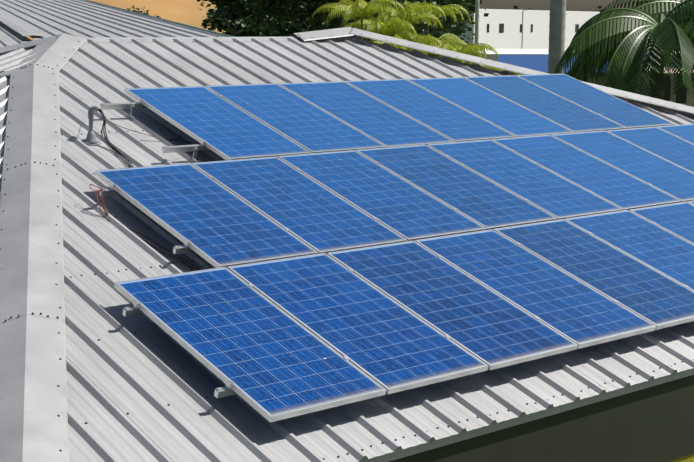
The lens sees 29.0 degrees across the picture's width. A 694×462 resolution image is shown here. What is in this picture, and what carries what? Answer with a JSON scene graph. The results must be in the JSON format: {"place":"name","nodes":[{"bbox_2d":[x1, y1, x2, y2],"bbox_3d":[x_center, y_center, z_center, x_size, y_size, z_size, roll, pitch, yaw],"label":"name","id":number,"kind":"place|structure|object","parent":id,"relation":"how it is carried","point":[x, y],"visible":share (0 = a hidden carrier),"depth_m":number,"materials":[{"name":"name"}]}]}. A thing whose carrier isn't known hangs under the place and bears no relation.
{"place":"outdoors","nodes":[
{"label":"outdoors","id":0,"kind":"place"},
{"bbox_2d":[0,0,223,39],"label":"walkway roof","id":1,"kind":"structure","parent":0,"point":[76,18],"depth_m":30.37,"materials":[{"name":"grey metal"}]},
{"bbox_2d":[0,22,31,46],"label":"walkway roof","id":2,"kind":"structure","parent":1,"relation":"on","point":[9,36],"depth_m":25.05,"materials":[{"name":"metal"}]},
{"bbox_2d":[0,12,42,36],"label":"metal roof","id":3,"kind":"structure","parent":1,"relation":"on","point":[17,26],"depth_m":26.93,"materials":[{"name":"white metal"}]},
{"bbox_2d":[85,0,233,36],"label":"ridge cap","id":4,"kind":"object","parent":1,"relation":"attached to","point":[209,31],"depth_m":30.69,"materials":[{"name":"grey metal"}]},
{"bbox_2d":[58,36,693,461],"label":"metal roof","id":5,"kind":"structure","parent":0,"point":[146,372],"depth_m":10.28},
{"bbox_2d":[98,109,133,167],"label":"electrical cables","id":6,"kind":"object","parent":5,"relation":"on","point":[112,147],"visible":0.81,"depth_m":12.83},
{"bbox_2d":[83,36,302,42],"bbox_3d":[-2.028,-2.440,17.050,3.550,0.057,0.303,-7,12,-40],"label":"ridge cap","id":7,"kind":"object","parent":5,"relation":"on","point":[149,39],"visible":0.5,"depth_m":16.93,"materials":[{"name":"grey metal"}]},
{"bbox_2d":[66,356,526,461],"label":"roof side laps","id":8,"kind":"object","parent":5,"relation":"on","point":[123,412],"visible":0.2,"depth_m":8.60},
{"bbox_2d":[0,28,692,459],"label":"roof screws","id":9,"kind":"object","parent":5,"relation":"in","point":[192,260],"visible":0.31,"depth_m":10.38,"materials":[{"name":"grey metal"}]},
{"bbox_2d":[0,27,693,461],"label":"roof cap flashings","id":10,"kind":"object","parent":5,"relation":"on","point":[32,393],"visible":0.88,"depth_m":10.48,"materials":[{"name":"grey metal"}]},
{"bbox_2d":[99,83,688,398],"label":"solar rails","id":11,"kind":"object","parent":5,"relation":"on","point":[219,392],"visible":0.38,"depth_m":11.64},
{"bbox_2d":[359,368,693,461],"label":"roof eave edge","id":12,"kind":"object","parent":5,"relation":"attached to","point":[433,443],"depth_m":9.67,"materials":[{"name":"grey metal"}]},
{"bbox_2d":[126,0,665,56],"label":"oak trees","id":13,"kind":"object","parent":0,"point":[273,18],"depth_m":93.21,"materials":[{"name":"green plant"}]},
{"bbox_2d":[361,0,693,107],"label":"palm","id":14,"kind":"object","parent":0,"point":[660,41],"depth_m":30.86,"materials":[{"name":"green plant"}]},
{"bbox_2d":[312,0,524,74],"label":"areca fronds","id":15,"kind":"object","parent":14,"relation":"attached to","point":[397,27],"visible":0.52,"depth_m":62.76,"materials":[{"name":"green plant"}]},
{"bbox_2d":[314,0,491,66],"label":"areca rachis","id":16,"kind":"object","parent":15,"relation":"attached to","point":[361,17],"visible":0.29,"depth_m":62.78,"materials":[{"name":"green plant"}]},
{"bbox_2d":[554,0,693,101],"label":"palm rachis","id":17,"kind":"object","parent":14,"relation":"attached to","point":[652,18],"visible":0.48,"depth_m":31.31,"materials":[{"name":"green plant"}]},
{"bbox_2d":[651,29,663,74],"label":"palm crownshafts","id":18,"kind":"object","parent":14,"relation":"on","point":[660,64],"visible":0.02,"depth_m":31.73,"materials":[{"name":"green"}]},
{"bbox_2d":[474,0,681,17],"label":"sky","id":19,"kind":"structure","parent":0,"point":[571,5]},
{"label":"ground","id":20,"kind":"structure","parent":0,"visible":0},
{"bbox_2d":[0,0,225,47],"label":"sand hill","id":21,"kind":"structure","parent":20,"relation":"on","point":[189,12],"depth_m":206.13,"materials":[{"name":"sand"}]},
{"bbox_2d":[474,0,529,54],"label":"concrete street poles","id":22,"kind":"object","parent":20,"relation":"on","point":[476,38],"visible":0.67,"depth_m":66.71,"materials":[{"name":"grey concrete"}]},
{"bbox_2d":[547,0,566,73],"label":"pole","id":23,"kind":"object","parent":20,"relation":"on","point":[557,26],"visible":0.27,"depth_m":44.63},
{"bbox_2d":[439,9,692,69],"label":"white building","id":24,"kind":"structure","parent":20,"relation":"on","point":[508,41],"depth_m":215.48,"materials":[{"name":"white paint"}]},
{"bbox_2d":[487,24,686,102],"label":"windows","id":25,"kind":"structure","parent":24,"relation":"in","point":[681,95],"depth_m":59.77,"materials":[{"name":"black glass"}]},
{"bbox_2d":[564,67,693,111],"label":"beige building","id":26,"kind":"structure","parent":20,"relation":"on","point":[689,101],"depth_m":60.23,"materials":[{"name":"beige"}]},
{"bbox_2d":[497,55,648,72],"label":"wall","id":27,"kind":"structure","parent":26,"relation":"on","point":[536,62],"depth_m":79.56,"materials":[{"name":"blue paint"}]},
{"bbox_2d":[670,453,693,461],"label":"building wall","id":28,"kind":"structure","parent":20,"relation":"on","point":[689,458],"depth_m":11.19,"materials":[{"name":"yellow paint"}]},
{"bbox_3d":[-1.820,-1.196,17.729,21.671,2.700,16.737,-7,12,-40],"label":"roof","id":29,"kind":"object","parent":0,"visible":0},
{"bbox_2d":[0,76,9,192],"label":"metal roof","id":30,"kind":"structure","parent":29,"relation":"attached to","point":[4,85],"depth_m":13.56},
{"bbox_2d":[0,46,37,71],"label":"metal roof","id":31,"kind":"structure","parent":29,"relation":"attached to","point":[10,60],"depth_m":15.31,"materials":[{"name":"metal"}]},
{"bbox_2d":[82,106,100,145],"bbox_3d":[-2.461,-1.015,12.885,0.190,0.381,0.184,-7,12,-40],"label":"conduit gooseneck","id":32,"kind":"object","parent":29,"relation":"on","point":[90,139],"visible":1,"depth_m":12.86,"materials":[{"name":"grey metal"}]},
{"bbox_2d":[89,117,205,270],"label":"loose cables","id":33,"kind":"object","parent":29,"relation":"on","point":[104,206],"visible":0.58,"depth_m":11.33,"materials":[{"name":"black rubber"}]},
{"bbox_2d":[95,74,693,421],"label":"solar panel frames","id":34,"kind":"structure","parent":29,"relation":"on","point":[256,406],"depth_m":11.59,"materials":[{"name":"silver metal"}]},
{"bbox_2d":[98,74,693,414],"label":"solar panels","id":35,"kind":"object","parent":34,"relation":"in","point":[267,356],"visible":1,"depth_m":12.05,"materials":[{"name":"blue glass"}]},
{"bbox_2d":[389,375,693,461],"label":"fascia band","id":36,"kind":"object","parent":29,"relation":"attached to","point":[653,423],"depth_m":10.37,"materials":[{"name":"metal"}]}
]}

